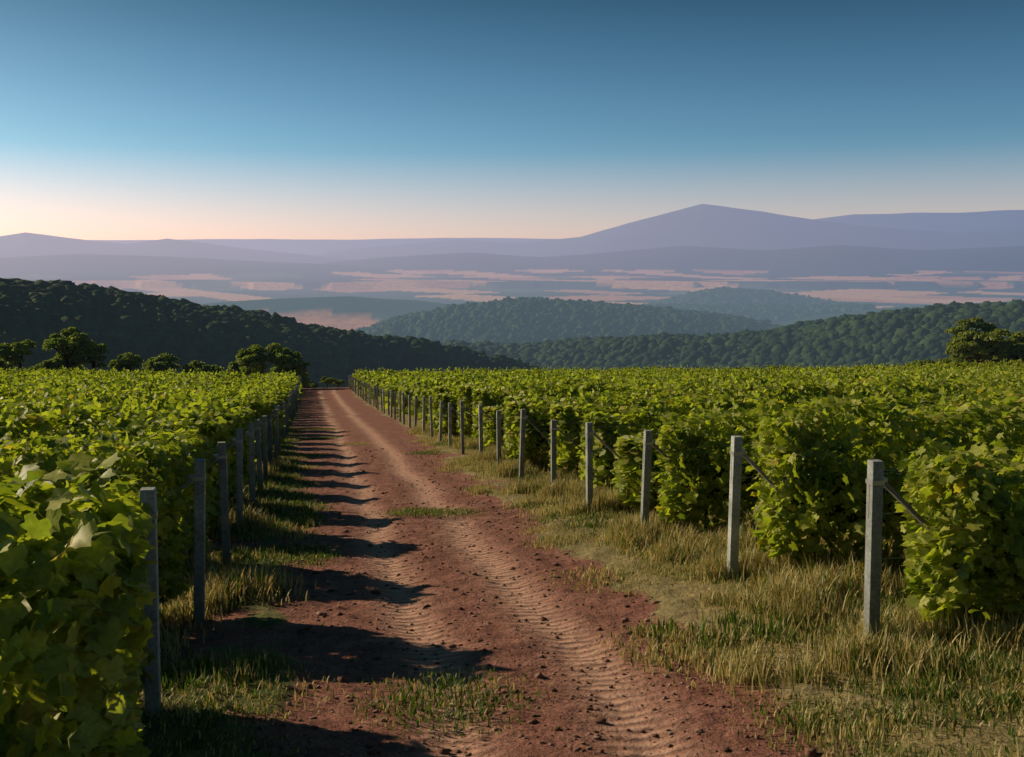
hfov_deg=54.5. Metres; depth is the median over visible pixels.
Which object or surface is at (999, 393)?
vine row
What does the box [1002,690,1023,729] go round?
grass patch
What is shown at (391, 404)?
vine post
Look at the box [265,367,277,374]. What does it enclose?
tree
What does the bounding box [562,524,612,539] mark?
grass patch
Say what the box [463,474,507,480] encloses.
grass patch
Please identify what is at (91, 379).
vine row
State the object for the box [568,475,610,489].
grass patch
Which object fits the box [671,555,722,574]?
grass patch
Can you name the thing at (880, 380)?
vine row
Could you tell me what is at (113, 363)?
tree
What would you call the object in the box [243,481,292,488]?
grass patch
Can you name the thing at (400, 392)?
vine post
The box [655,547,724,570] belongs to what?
grass patch
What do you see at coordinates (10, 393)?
vine row
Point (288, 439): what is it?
grass patch
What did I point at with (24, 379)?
vine row
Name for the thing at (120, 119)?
sky
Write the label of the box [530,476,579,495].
grass patch
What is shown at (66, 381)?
vine row
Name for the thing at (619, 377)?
vine row
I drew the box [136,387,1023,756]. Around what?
terrain
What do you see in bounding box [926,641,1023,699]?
grass patch
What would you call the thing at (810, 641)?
grass patch
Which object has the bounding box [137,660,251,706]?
grass patch
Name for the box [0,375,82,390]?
vine row
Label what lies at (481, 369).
vine row
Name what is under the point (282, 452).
grass patch
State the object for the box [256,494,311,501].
grass patch
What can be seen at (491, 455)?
grass patch
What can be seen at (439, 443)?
grass patch
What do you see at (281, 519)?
grass patch
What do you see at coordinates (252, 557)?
grass patch
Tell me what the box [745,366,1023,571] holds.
vine row
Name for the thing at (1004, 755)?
grass patch
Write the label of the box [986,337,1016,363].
tree
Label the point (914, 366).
vine row
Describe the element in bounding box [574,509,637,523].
grass patch
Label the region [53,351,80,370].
tree
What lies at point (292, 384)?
vine row
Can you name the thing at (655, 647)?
grass patch
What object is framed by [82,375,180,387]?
vine row
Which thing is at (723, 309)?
forest hill canopy
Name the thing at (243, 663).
grass patch
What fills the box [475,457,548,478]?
grass patch
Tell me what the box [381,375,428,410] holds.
vine row
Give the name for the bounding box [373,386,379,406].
vine post
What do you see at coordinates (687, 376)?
vine row
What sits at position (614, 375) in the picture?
vine row
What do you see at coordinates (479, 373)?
vine row
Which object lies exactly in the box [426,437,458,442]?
grass patch
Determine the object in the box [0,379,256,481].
vine row
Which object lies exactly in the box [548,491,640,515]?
grass patch
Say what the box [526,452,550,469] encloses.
grass patch
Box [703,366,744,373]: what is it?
vine row
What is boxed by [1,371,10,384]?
vine row
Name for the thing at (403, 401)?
vine post
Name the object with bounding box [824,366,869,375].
vine row
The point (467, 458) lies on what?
grass patch
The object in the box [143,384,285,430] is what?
vine row
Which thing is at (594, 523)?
grass patch
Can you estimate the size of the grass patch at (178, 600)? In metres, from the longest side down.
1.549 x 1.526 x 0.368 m
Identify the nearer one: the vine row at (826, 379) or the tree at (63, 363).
the vine row at (826, 379)
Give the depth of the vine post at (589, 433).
15.65 m
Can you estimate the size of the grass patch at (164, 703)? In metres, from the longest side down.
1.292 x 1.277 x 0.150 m
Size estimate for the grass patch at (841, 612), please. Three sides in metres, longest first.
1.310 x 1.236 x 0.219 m
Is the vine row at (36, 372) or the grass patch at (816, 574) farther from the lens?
the vine row at (36, 372)
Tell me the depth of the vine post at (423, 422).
39.15 m
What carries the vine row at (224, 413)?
on the terrain
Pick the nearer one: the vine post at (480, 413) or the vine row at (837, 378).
the vine post at (480, 413)
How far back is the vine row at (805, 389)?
27.54 m
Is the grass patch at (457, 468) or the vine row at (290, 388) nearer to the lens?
the grass patch at (457, 468)
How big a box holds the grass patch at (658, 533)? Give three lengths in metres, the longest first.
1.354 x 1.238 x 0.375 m
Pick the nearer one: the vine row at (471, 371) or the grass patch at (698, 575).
the grass patch at (698, 575)
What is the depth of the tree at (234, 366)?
115.30 m
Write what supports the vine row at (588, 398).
on the terrain
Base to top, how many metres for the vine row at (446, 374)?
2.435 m
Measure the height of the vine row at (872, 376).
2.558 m
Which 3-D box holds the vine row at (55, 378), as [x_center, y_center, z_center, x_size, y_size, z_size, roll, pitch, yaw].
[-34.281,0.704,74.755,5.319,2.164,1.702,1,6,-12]
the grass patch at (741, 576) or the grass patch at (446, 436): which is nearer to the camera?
the grass patch at (741, 576)
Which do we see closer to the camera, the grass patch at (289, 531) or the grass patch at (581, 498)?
the grass patch at (289, 531)
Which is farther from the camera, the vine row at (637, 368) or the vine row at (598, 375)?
the vine row at (637, 368)
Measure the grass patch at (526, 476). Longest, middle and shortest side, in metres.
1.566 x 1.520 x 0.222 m
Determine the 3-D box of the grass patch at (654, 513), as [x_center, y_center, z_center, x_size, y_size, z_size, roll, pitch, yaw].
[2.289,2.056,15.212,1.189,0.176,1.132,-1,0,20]
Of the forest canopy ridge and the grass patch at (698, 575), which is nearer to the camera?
the grass patch at (698, 575)
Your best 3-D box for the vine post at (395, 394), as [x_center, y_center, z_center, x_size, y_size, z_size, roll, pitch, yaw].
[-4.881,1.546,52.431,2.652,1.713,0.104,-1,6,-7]
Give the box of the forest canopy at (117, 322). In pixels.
[0,278,543,387]
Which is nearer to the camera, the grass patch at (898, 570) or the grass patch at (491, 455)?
the grass patch at (898, 570)
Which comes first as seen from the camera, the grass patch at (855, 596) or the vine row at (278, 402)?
the grass patch at (855, 596)
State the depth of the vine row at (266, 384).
59.22 m
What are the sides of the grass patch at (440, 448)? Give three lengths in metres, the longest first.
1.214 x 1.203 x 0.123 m
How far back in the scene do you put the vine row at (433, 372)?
95.23 m
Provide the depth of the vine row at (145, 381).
63.33 m
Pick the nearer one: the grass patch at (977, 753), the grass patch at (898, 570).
the grass patch at (977, 753)
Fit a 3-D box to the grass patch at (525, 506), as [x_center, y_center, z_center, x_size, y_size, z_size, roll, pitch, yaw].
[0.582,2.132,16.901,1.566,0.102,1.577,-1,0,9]
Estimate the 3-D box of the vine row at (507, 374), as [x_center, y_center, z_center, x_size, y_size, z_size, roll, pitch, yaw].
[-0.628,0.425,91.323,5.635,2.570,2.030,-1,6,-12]
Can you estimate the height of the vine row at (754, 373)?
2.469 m
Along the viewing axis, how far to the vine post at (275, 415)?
27.80 m
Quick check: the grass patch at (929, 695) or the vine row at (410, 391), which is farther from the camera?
the vine row at (410, 391)
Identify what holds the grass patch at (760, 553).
on the terrain
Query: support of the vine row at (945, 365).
on the terrain
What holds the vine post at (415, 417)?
on the terrain
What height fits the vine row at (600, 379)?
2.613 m
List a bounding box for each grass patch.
[102,683,168,709]
[136,690,229,744]
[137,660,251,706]
[141,642,308,699]
[141,686,284,754]
[141,703,288,756]
[152,728,306,756]
[158,664,345,739]
[159,568,281,618]
[159,599,171,625]
[159,599,257,651]
[160,591,193,611]
[160,623,194,662]
[160,641,185,680]
[163,592,193,613]
[174,543,235,583]
[174,554,316,611]
[184,560,240,577]
[188,550,258,571]
[205,538,235,551]
[205,546,251,554]
[206,547,260,562]
[208,502,272,529]
[208,505,281,539]
[213,544,328,564]
[214,543,292,567]
[216,525,325,543]
[230,495,271,510]
[231,486,258,504]
[237,541,343,564]
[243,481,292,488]
[243,482,280,493]
[243,489,260,498]
[243,502,295,515]
[243,548,343,569]
[244,468,273,485]
[244,515,296,533]
[245,496,290,507]
[246,501,291,514]
[252,500,335,516]
[255,457,305,471]
[255,462,283,475]
[255,485,305,496]
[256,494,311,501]
[259,510,326,518]
[262,499,337,513]
[263,472,306,481]
[263,479,322,487]
[264,470,304,480]
[264,513,329,521]
[265,483,308,490]
[266,514,326,528]
[267,489,318,497]
[267,494,319,501]
[269,463,314,471]
[270,478,315,484]
[272,448,304,453]
[272,450,288,456]
[272,456,310,463]
[281,455,308,459]
[284,436,306,438]
[284,453,332,457]
[285,437,301,441]
[292,427,321,429]
[297,465,321,468]
[301,436,340,439]
[303,428,341,429]
[336,665,553,739]
[338,442,370,444]
[373,506,449,516]
[401,450,447,454]
[405,425,433,434]
[405,438,438,442]
[411,430,436,434]
[418,441,447,446]
[421,506,491,517]
[425,446,449,450]
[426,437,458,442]
[430,433,460,439]
[430,440,457,446]
[434,458,468,468]
[434,464,479,472]
[438,428,471,436]
[443,449,477,453]
[443,459,477,466]
[447,434,483,449]
[449,444,484,449]
[453,449,506,461]
[454,469,487,473]
[459,481,508,495]
[460,460,509,472]
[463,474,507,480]
[465,458,507,465]
[468,447,506,462]
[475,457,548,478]
[476,457,540,477]
[477,442,506,454]
[494,474,549,495]
[499,471,548,482]
[500,499,567,512]
[501,491,583,509]
[513,500,568,517]
[513,523,589,536]
[520,511,612,525]
[520,532,601,551]
[522,475,594,498]
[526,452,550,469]
[528,463,548,472]
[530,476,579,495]
[531,529,606,546]
[536,467,578,482]
[537,511,625,522]
[542,562,699,597]
[544,515,637,530]
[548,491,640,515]
[562,486,616,502]
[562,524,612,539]
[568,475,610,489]
[568,493,603,504]
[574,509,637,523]
[580,484,654,513]
[590,509,668,545]
[590,520,718,555]
[592,515,713,546]
[592,616,775,678]
[595,509,653,517]
[600,560,688,580]
[602,544,657,559]
[608,514,659,528]
[613,561,697,581]
[615,530,739,566]
[626,622,828,693]
[627,606,826,664]
[628,509,681,521]
[636,518,705,542]
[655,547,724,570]
[657,542,720,561]
[661,564,742,584]
[669,583,784,621]
[671,525,758,555]
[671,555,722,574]
[675,545,767,584]
[678,574,755,591]
[681,555,786,582]
[685,636,864,704]
[689,565,764,583]
[689,582,770,614]
[696,521,784,552]
[699,521,717,529]
[700,509,748,528]
[703,563,781,586]
[709,596,857,641]
[719,591,819,621]
[720,536,810,575]
[720,552,882,617]
[724,686,943,756]
[733,549,831,581]
[734,563,863,604]
[737,576,851,620]
[739,516,760,541]
[740,508,759,524]
[746,593,906,618]
[751,626,842,671]
[753,694,966,756]
[756,580,862,634]
[776,540,905,599]
[787,613,890,641]
[788,532,892,552]
[790,619,976,693]
[801,558,910,602]
[805,608,890,638]
[807,537,905,565]
[810,597,961,653]
[810,663,1023,723]
[811,738,964,756]
[822,623,981,666]
[823,614,968,649]
[824,591,899,622]
[824,600,915,622]
[827,676,1023,755]
[829,624,984,690]
[835,589,916,620]
[836,524,905,556]
[840,549,905,577]
[841,589,884,607]
[857,651,1023,718]
[863,594,927,615]
[874,606,1019,666]
[879,737,1019,756]
[880,629,1019,687]
[881,560,1007,605]
[881,600,1011,643]
[882,558,905,588]
[882,623,967,658]
[894,733,1023,756]
[907,637,1023,696]
[920,594,1023,658]
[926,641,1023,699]
[932,648,1023,718]
[939,639,1023,694]
[943,640,1018,677]
[956,682,1023,735]
[973,645,1023,682]
[978,724,1022,756]
[982,593,1023,626]
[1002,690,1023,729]
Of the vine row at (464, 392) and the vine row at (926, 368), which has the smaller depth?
the vine row at (464, 392)
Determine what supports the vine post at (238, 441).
on the terrain
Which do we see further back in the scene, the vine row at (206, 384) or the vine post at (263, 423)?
the vine row at (206, 384)
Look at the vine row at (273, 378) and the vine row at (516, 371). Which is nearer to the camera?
the vine row at (273, 378)
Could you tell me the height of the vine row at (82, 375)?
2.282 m
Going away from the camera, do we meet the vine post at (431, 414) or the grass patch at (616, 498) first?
the grass patch at (616, 498)
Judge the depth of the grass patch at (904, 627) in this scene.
7.95 m
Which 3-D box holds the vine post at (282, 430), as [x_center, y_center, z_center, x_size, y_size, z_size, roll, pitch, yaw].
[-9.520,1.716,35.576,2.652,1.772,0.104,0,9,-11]
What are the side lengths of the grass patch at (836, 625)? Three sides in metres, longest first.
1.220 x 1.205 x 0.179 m
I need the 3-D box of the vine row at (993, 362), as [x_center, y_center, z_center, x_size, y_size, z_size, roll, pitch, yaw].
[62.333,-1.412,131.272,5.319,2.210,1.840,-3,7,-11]
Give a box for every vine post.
[13,487,160,716]
[15,458,205,622]
[206,442,230,563]
[226,429,242,529]
[234,423,254,501]
[252,415,267,477]
[254,419,262,489]
[267,409,277,457]
[267,414,271,462]
[272,405,278,449]
[280,402,283,440]
[282,401,285,436]
[284,399,287,433]
[287,397,288,427]
[289,395,290,424]
[291,394,293,419]
[292,390,294,414]
[295,389,296,411]
[368,383,379,403]
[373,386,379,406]
[375,385,379,407]
[377,386,398,409]
[380,388,384,410]
[382,390,395,412]
[387,390,398,414]
[390,390,414,416]
[394,392,398,419]
[399,391,407,421]
[402,392,420,424]
[408,395,421,427]
[414,395,428,426]
[422,396,433,432]
[429,396,435,436]
[439,401,459,441]
[448,403,474,446]
[460,401,495,453]
[478,405,531,455]
[496,410,575,462]
[519,409,587,479]
[550,419,668,482]
[585,422,649,509]
[640,430,742,531]
[726,436,938,579]
[863,459,1023,640]
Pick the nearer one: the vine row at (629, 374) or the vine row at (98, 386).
the vine row at (98, 386)
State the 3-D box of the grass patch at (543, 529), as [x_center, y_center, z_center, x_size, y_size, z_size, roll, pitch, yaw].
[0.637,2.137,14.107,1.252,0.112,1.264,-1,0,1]
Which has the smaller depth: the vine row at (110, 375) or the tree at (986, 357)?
the vine row at (110, 375)
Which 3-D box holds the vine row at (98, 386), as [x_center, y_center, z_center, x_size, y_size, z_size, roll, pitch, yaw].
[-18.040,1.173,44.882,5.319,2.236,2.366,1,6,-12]
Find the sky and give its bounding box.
[0,0,1023,239]
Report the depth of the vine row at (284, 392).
43.27 m
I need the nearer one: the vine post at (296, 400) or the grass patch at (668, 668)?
the grass patch at (668, 668)
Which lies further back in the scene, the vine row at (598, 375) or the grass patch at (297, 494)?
the vine row at (598, 375)
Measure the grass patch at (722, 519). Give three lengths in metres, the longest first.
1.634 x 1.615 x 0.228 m
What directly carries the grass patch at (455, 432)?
on the terrain
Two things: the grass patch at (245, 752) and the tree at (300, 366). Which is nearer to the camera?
the grass patch at (245, 752)
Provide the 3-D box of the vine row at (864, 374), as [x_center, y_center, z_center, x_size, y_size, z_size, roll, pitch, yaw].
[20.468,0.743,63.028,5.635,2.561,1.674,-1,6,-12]
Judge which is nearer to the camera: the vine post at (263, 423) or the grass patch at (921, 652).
the grass patch at (921, 652)
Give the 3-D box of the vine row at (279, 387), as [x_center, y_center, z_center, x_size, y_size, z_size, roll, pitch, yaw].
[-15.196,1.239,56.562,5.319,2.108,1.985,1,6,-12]
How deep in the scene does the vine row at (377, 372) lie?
110.01 m
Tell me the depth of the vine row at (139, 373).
98.80 m
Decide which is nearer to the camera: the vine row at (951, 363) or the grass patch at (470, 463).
the grass patch at (470, 463)
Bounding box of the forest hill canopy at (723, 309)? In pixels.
[354,286,875,344]
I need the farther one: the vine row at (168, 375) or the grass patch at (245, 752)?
the vine row at (168, 375)
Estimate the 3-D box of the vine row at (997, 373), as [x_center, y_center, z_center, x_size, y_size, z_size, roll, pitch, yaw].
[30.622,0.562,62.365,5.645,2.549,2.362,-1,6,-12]
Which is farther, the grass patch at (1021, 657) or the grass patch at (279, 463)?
the grass patch at (279, 463)
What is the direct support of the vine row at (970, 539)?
on the terrain
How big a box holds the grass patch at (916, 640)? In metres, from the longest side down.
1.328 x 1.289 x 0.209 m
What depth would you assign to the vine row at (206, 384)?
53.78 m
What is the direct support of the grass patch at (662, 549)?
on the terrain
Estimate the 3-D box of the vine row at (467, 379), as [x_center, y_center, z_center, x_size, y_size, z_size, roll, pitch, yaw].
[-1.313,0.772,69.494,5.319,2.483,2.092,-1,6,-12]
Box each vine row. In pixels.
[0,368,49,377]
[0,372,23,383]
[0,373,52,382]
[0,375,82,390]
[0,375,119,397]
[0,377,82,403]
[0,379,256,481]
[0,380,51,403]
[0,380,109,401]
[0,381,244,502]
[0,383,232,527]
[0,386,51,399]
[0,398,213,554]
[0,402,193,602]
[0,450,157,756]
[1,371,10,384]
[2,367,51,377]
[3,372,39,379]
[9,368,62,375]
[10,455,163,691]
[11,378,67,389]
[11,379,62,389]
[11,386,255,468]
[14,375,89,383]
[21,374,80,382]
[22,377,104,385]
[24,369,68,375]
[34,365,84,374]
[36,374,86,380]
[44,380,158,394]
[49,378,270,458]
[52,370,102,379]
[53,372,116,378]
[63,376,136,383]
[65,369,112,377]
[70,368,124,377]
[72,377,182,391]
[73,377,269,447]
[74,383,165,393]
[79,375,135,382]
[82,372,148,380]
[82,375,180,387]
[89,368,135,375]
[93,369,140,374]
[99,368,144,373]
[108,370,167,379]
[111,381,275,446]
[116,376,196,387]
[120,375,205,385]
[121,371,177,378]
[135,376,210,384]
[137,371,188,377]
[140,370,189,376]
[142,367,191,375]
[142,374,214,384]
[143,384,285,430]
[147,378,214,383]
[154,376,219,383]
[159,369,197,373]
[160,382,287,426]
[161,373,218,381]
[166,379,288,422]
[183,372,238,379]
[188,380,277,391]
[189,381,290,421]
[192,370,245,377]
[202,368,245,375]
[203,380,280,393]
[210,378,289,389]
[215,378,282,389]
[215,384,290,393]
[221,374,293,388]
[226,377,298,399]
[235,374,295,388]
[236,381,293,391]
[242,374,300,392]
[242,375,299,398]
[245,373,300,396]
[246,371,301,390]
[254,372,302,393]
[257,370,298,377]
[272,409,284,441]
[354,368,400,382]
[356,371,405,389]
[361,369,414,389]
[364,370,412,395]
[367,372,428,393]
[370,375,408,399]
[373,373,408,395]
[378,372,438,402]
[380,375,439,390]
[380,377,451,407]
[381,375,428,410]
[393,375,476,406]
[396,370,483,413]
[397,377,491,416]
[401,367,439,372]
[411,378,502,415]
[417,385,483,417]
[420,369,458,376]
[420,379,515,423]
[423,371,470,377]
[426,378,541,426]
[429,371,484,378]
[431,372,553,426]
[434,380,549,433]
[435,371,488,379]
[448,366,489,372]
[449,368,493,373]
[451,372,505,380]
[455,368,498,374]
[456,368,603,438]
[458,372,522,381]
[471,371,632,438]
[477,369,521,376]
[479,374,532,382]
[482,370,531,377]
[483,394,593,448]
[488,367,527,371]
[494,367,534,373]
[494,368,532,373]
[494,375,560,381]
[502,370,547,377]
[502,376,686,449]
[504,380,710,462]
[519,371,574,379]
[528,365,568,371]
[531,367,574,375]
[533,371,594,380]
[547,380,783,473]
[556,368,600,377]
[562,372,633,382]
[572,375,659,391]
[574,369,636,382]
[575,384,839,488]
[580,367,612,372]
[591,376,663,384]
[610,368,730,391]
[610,416,899,510]
[613,367,664,377]
[613,373,683,385]
[617,365,657,371]
[623,369,667,378]
[633,372,711,386]
[636,372,732,386]
[645,375,759,389]
[648,368,809,404]
[649,365,688,370]
[654,372,714,381]
[654,384,1023,532]
[660,371,761,386]
[667,368,716,377]
[678,367,721,373]
[684,367,722,371]
[690,365,728,369]
[692,368,730,374]
[696,371,859,407]
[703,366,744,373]
[717,391,894,412]
[718,370,774,381]
[732,370,778,377]
[734,364,765,369]
[735,369,829,384]
[738,365,776,371]
[738,369,801,379]
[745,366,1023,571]
[745,370,821,382]
[766,363,801,369]
[768,372,860,385]
[775,365,815,372]
[779,364,809,371]
[796,372,886,384]
[798,374,860,381]
[799,366,835,371]
[804,370,866,381]
[807,366,958,398]
[815,365,860,372]
[822,368,870,377]
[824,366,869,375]
[834,368,880,375]
[837,368,909,380]
[840,380,1023,414]
[843,362,878,369]
[850,364,1014,403]
[856,365,986,386]
[857,362,886,369]
[870,368,948,382]
[884,378,1023,409]
[888,368,936,374]
[889,363,924,368]
[894,424,1023,643]
[899,372,992,381]
[905,364,948,372]
[912,392,1014,442]
[913,360,949,367]
[913,371,1021,392]
[925,367,986,379]
[928,363,961,369]
[928,368,1011,379]
[942,366,989,373]
[947,360,982,367]
[948,372,1022,401]
[960,362,991,368]
[966,370,1023,406]
[971,360,1000,364]
[971,367,1023,377]
[975,368,1023,374]
[979,370,1023,388]
[984,360,1017,365]
[996,362,1022,367]
[1000,371,1023,384]
[1002,357,1023,364]
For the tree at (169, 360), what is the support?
on the terrain
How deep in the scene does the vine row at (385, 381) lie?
70.71 m
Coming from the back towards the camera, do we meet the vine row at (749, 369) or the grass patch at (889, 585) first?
the vine row at (749, 369)
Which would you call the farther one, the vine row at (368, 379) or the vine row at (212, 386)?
the vine row at (368, 379)
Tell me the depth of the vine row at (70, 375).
80.03 m
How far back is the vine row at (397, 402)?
60.35 m
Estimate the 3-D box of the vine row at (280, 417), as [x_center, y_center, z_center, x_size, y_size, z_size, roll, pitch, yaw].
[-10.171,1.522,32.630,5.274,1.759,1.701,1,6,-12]
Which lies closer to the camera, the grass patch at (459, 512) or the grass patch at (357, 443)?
the grass patch at (459, 512)
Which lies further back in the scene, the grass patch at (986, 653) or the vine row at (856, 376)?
the vine row at (856, 376)
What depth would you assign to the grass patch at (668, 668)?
7.72 m
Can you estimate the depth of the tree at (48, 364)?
108.74 m
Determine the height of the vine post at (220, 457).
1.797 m
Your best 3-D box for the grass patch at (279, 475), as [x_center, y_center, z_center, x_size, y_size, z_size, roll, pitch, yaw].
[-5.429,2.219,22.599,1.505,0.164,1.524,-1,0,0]
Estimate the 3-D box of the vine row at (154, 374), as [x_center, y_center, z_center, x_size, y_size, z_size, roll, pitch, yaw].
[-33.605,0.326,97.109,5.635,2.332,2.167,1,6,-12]
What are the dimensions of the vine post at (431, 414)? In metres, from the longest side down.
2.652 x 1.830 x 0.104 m
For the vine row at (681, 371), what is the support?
on the terrain
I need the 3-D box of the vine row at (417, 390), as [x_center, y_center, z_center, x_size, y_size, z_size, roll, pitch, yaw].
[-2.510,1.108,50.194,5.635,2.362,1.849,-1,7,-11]
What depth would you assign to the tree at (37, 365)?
114.65 m
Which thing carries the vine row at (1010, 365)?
on the terrain
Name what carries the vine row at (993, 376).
on the terrain
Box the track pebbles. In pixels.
[244,445,861,756]
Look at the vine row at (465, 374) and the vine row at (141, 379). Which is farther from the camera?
the vine row at (465, 374)
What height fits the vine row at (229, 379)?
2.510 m
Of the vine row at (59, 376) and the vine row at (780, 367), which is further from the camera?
the vine row at (780, 367)
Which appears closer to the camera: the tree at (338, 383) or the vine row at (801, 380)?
the vine row at (801, 380)
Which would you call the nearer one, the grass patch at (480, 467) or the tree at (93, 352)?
the grass patch at (480, 467)
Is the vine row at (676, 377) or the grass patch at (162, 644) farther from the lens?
the vine row at (676, 377)
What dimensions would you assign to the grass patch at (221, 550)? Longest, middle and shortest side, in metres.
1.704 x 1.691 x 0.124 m
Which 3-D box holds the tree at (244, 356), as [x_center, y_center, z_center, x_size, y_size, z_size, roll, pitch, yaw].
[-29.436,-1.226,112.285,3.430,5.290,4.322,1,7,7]
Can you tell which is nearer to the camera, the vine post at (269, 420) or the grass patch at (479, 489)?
the grass patch at (479, 489)
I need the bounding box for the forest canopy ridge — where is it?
[441,299,1023,371]
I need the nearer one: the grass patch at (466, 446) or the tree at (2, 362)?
the grass patch at (466, 446)
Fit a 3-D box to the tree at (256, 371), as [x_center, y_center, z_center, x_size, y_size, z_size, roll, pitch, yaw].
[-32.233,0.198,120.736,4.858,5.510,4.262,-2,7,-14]
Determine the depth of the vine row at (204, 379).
68.96 m
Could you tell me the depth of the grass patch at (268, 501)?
17.32 m
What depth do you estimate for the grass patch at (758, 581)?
9.90 m
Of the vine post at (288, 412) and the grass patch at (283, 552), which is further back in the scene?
the vine post at (288, 412)
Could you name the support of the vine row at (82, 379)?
on the terrain
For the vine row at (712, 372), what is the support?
on the terrain
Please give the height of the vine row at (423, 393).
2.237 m
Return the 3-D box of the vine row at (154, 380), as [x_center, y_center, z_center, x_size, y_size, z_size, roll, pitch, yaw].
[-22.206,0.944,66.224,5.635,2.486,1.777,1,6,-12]
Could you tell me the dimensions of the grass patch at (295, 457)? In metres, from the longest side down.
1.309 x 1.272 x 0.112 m
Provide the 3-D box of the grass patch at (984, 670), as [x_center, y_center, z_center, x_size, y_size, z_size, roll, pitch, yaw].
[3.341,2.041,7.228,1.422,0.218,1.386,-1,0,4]
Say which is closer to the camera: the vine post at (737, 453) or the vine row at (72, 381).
the vine post at (737, 453)
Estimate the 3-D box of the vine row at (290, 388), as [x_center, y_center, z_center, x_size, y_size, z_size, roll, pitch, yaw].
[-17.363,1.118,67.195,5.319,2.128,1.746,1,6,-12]
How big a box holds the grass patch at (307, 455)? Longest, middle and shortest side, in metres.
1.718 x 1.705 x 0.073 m
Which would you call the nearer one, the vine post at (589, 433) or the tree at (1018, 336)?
the vine post at (589, 433)
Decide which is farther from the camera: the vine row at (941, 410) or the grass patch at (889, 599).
the vine row at (941, 410)
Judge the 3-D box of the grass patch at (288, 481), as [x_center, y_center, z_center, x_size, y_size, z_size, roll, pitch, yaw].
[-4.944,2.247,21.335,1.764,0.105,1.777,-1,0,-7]
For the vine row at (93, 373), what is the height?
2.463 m
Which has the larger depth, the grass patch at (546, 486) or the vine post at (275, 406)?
the vine post at (275, 406)
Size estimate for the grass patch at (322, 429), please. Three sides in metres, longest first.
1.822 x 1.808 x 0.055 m
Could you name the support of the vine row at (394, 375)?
on the terrain
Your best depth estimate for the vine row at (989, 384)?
32.08 m
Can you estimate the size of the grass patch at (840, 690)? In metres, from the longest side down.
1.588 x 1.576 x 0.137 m
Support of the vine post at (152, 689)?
on the terrain
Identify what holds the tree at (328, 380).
on the terrain
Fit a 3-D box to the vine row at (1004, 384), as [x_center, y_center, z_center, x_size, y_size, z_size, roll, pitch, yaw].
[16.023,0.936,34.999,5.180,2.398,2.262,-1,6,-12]
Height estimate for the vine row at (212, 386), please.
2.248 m
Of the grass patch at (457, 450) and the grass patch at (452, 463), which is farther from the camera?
the grass patch at (457, 450)
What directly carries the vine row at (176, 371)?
on the terrain
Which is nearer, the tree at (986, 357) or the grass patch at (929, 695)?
the grass patch at (929, 695)
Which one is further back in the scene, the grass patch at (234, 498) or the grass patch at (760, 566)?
the grass patch at (234, 498)
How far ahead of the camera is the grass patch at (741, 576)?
10.42 m
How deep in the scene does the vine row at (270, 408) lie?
30.13 m
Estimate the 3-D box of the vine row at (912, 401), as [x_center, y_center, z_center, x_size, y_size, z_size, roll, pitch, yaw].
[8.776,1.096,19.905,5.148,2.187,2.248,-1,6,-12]
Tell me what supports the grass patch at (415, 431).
on the terrain
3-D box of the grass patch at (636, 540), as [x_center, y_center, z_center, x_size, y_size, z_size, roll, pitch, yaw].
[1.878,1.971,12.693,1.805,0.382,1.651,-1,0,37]
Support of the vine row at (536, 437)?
on the terrain
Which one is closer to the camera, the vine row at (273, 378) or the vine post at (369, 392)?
the vine post at (369, 392)
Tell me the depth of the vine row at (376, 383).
78.30 m
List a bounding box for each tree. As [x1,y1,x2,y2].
[0,338,35,368]
[0,358,14,371]
[28,363,43,370]
[40,358,61,370]
[42,327,92,370]
[50,356,71,369]
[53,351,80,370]
[74,340,110,370]
[107,359,132,371]
[114,352,143,371]
[141,353,180,371]
[146,360,167,371]
[179,360,214,374]
[211,364,227,373]
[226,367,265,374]
[227,358,248,374]
[235,344,265,373]
[249,352,272,374]
[264,342,292,370]
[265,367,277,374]
[270,351,302,373]
[288,370,308,386]
[289,359,310,375]
[302,380,311,387]
[308,382,318,387]
[319,376,336,387]
[332,379,345,387]
[911,359,935,365]
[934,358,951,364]
[945,316,1011,363]
[945,347,990,363]
[946,331,988,362]
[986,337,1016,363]
[1007,343,1023,362]
[1009,331,1023,344]
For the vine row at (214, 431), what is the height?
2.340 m
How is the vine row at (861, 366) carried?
on the terrain
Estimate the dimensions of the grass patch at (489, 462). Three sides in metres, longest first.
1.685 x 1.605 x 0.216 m
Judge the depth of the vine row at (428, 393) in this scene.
41.87 m
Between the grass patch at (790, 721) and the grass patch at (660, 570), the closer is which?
the grass patch at (790, 721)
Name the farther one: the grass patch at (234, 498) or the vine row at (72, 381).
the vine row at (72, 381)
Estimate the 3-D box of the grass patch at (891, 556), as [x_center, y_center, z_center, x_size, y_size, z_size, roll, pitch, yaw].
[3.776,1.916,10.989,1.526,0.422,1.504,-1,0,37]
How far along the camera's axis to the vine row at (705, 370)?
109.28 m
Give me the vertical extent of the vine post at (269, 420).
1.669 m
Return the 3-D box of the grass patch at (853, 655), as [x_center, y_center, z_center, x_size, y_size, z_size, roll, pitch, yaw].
[2.703,1.960,7.226,1.208,0.393,1.320,-1,0,-34]
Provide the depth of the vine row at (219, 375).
92.73 m
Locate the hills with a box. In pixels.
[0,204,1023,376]
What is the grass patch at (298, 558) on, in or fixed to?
on the terrain
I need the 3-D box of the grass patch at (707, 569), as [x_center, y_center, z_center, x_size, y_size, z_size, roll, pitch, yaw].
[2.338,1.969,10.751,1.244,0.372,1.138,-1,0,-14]
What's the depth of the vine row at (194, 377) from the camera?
76.61 m
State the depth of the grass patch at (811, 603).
8.64 m

